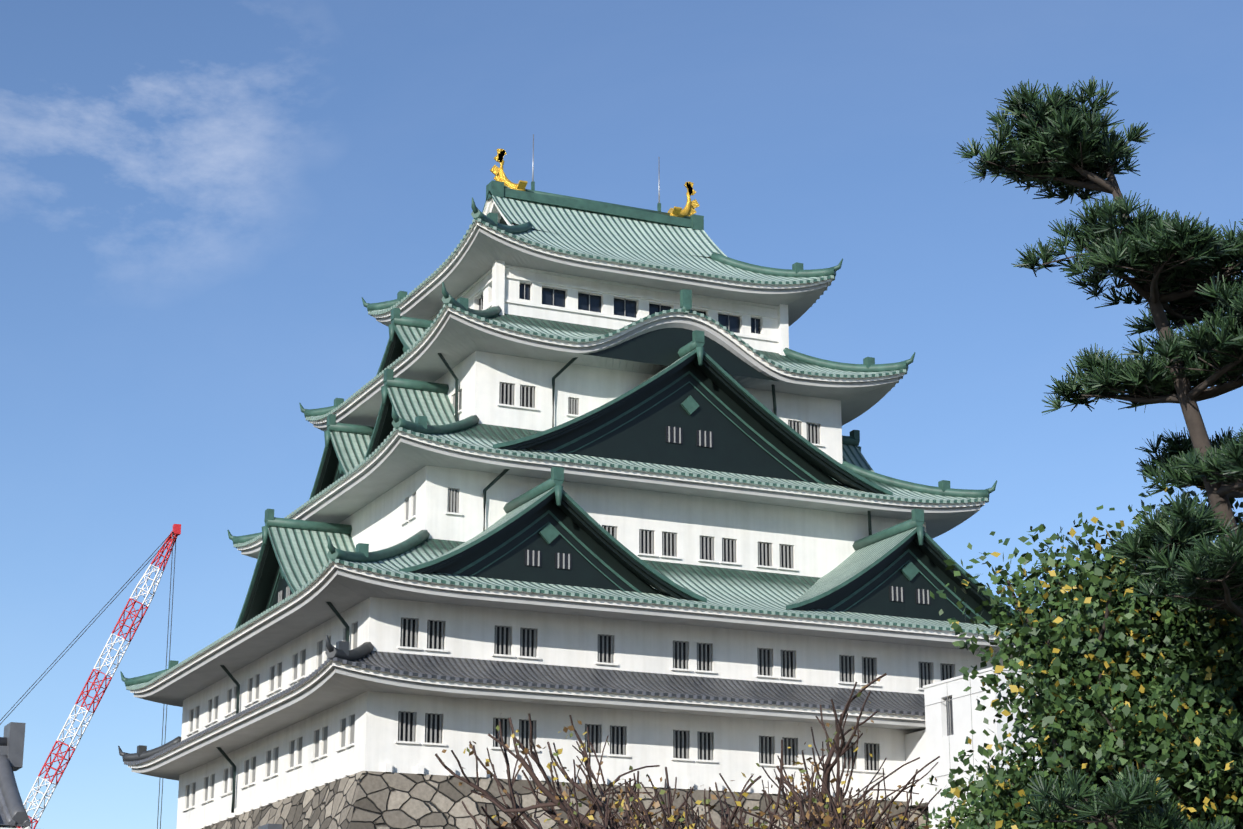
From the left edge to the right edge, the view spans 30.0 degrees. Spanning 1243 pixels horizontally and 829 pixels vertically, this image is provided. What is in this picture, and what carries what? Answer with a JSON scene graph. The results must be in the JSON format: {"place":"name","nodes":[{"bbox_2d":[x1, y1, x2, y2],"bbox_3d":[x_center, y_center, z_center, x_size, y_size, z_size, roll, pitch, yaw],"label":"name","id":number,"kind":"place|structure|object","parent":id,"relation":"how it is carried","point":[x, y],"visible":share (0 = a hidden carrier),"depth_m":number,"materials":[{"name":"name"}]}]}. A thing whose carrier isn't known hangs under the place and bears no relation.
{"place":"outdoors","nodes":[
{"label":"outdoors","id":0,"kind":"place"},
{"bbox_2d":[0,722,281,828],"bbox_3d":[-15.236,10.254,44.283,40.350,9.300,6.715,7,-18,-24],"label":"gate roofs","id":1,"kind":"structure","parent":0,"point":[13,814],"depth_m":46.37,"materials":[{"name":"grey tile"}]},
{"bbox_2d":[0,0,1242,828],"label":"sky","id":2,"kind":"structure","parent":0,"point":[201,201],"materials":[{"name":"blue"}]},
{"bbox_2d":[904,730,927,806],"bbox_3d":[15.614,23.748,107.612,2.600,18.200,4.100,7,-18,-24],"label":"wall","id":3,"kind":"structure","parent":0,"point":[915,745],"depth_m":110.02,"materials":[{"name":"white paint"}]},
{"label":"ground","id":4,"kind":"structure","parent":0,"visible":0},
{"bbox_2d":[0,524,180,828],"bbox_3d":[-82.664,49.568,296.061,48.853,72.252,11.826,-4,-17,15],"label":"crane boom","id":5,"kind":"object","parent":4,"relation":"on","point":[175,532],"visible":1,"depth_m":300.49,"materials":[{"name":"red metal"}]},
{"bbox_2d":[182,763,928,828],"bbox_3d":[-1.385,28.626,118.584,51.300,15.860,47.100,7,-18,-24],"label":"stone base","id":6,"kind":"object","parent":4,"relation":"on","point":[387,798],"visible":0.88,"depth_m":101.79,"materials":[{"name":"stone"}]},
{"bbox_2d":[118,134,1042,828],"bbox_3d":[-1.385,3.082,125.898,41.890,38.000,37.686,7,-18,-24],"label":"castle","id":7,"kind":"structure","parent":6,"relation":"on","point":[602,472],"depth_m":113.16,"materials":[{"name":"paint"}]},
{"bbox_2d":[435,715,821,828],"bbox_3d":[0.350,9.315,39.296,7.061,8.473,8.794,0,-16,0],"label":"bare shrub","id":8,"kind":"object","parent":4,"relation":"on","point":[518,824],"visible":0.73,"depth_m":39.69,"materials":[{"name":"brown plant"}]},
{"bbox_2d":[550,737,739,828],"bbox_3d":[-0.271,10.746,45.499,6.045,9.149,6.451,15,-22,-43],"label":"bare shrub","id":9,"kind":"object","parent":4,"relation":"on","point":[636,804],"visible":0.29,"depth_m":46.84,"materials":[{"name":"brown plant"}]},
{"bbox_2d":[470,713,888,828],"bbox_3d":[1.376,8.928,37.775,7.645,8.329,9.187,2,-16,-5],"label":"bare shrub","id":10,"kind":"object","parent":4,"relation":"on","point":[586,821],"visible":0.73,"depth_m":38.71,"materials":[{"name":"brown plant"}]},
{"bbox_2d":[554,757,834,828],"bbox_3d":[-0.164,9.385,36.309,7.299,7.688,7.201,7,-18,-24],"label":"bare shrub","id":11,"kind":"object","parent":4,"relation":"on","point":[627,807],"visible":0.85,"depth_m":36.91,"materials":[{"name":"brown plant"}]},
{"bbox_2d":[612,766,945,828],"bbox_3d":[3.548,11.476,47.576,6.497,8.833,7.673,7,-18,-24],"label":"bare shrub","id":12,"kind":"object","parent":4,"relation":"on","point":[692,792],"visible":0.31,"depth_m":49.77,"materials":[{"name":"brown plant"}]},
{"bbox_2d":[742,798,890,828],"bbox_3d":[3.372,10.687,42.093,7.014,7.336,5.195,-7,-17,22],"label":"bare shrub","id":13,"kind":"object","parent":4,"relation":"on","point":[853,828],"visible":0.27,"depth_m":42.63,"materials":[{"name":"brown plant"}]},
{"bbox_2d":[752,673,919,828],"bbox_3d":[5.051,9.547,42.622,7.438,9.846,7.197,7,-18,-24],"label":"bare shrub","id":14,"kind":"object","parent":4,"relation":"on","point":[828,767],"visible":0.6,"depth_m":44.44,"materials":[{"name":"brown plant"}]},
{"bbox_2d":[705,732,988,828],"bbox_3d":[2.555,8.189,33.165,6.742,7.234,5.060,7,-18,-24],"label":"bare shrub","id":15,"kind":"object","parent":4,"relation":"on","point":[827,818],"visible":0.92,"depth_m":33.85,"materials":[{"name":"brown plant"}]},
{"bbox_2d":[776,699,941,828],"bbox_3d":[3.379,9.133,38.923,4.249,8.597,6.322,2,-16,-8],"label":"bare shrub","id":16,"kind":"object","parent":4,"relation":"on","point":[905,817],"visible":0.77,"depth_m":39.53,"materials":[{"name":"brown plant"}]},
{"bbox_2d":[915,742,1038,828],"bbox_3d":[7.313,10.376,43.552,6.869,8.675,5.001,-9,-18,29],"label":"broadleaf tree","id":17,"kind":"object","parent":4,"relation":"on","point":[973,820],"visible":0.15,"depth_m":44.07,"materials":[{"name":"green plant"}]},
{"bbox_2d":[923,667,1060,828],"bbox_3d":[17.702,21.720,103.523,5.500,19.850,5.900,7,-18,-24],"label":"lift tower","id":18,"kind":"structure","parent":4,"relation":"on","point":[953,717],"depth_m":104.69,"materials":[{"name":"white paint"}]},
{"bbox_2d":[954,756,1036,828],"bbox_3d":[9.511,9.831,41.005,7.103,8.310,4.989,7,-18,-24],"label":"broadleaf tree","id":19,"kind":"object","parent":4,"relation":"on","point":[972,808],"visible":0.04,"depth_m":41.27,"materials":[{"name":"green plant"}]},
{"bbox_2d":[927,475,1242,828],"bbox_3d":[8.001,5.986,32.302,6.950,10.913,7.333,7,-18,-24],"label":"broadleaf tree","id":20,"kind":"object","parent":4,"relation":"on","point":[1119,679],"visible":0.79,"depth_m":31.60,"materials":[{"name":"green plant"}]},
{"bbox_2d":[954,76,1242,828],"bbox_3d":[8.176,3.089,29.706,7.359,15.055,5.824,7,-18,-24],"label":"pine tree","id":21,"kind":"object","parent":4,"relation":"on","point":[1174,267],"visible":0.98,"depth_m":29.78,"materials":[{"name":"green plant"}]},
{"bbox_2d":[1010,612,1241,827],"bbox_3d":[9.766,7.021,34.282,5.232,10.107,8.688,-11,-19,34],"label":"broadleaf tree","id":22,"kind":"object","parent":4,"relation":"on","point":[1099,774],"depth_m":32.79,"materials":[{"name":"green plant"}]}
]}

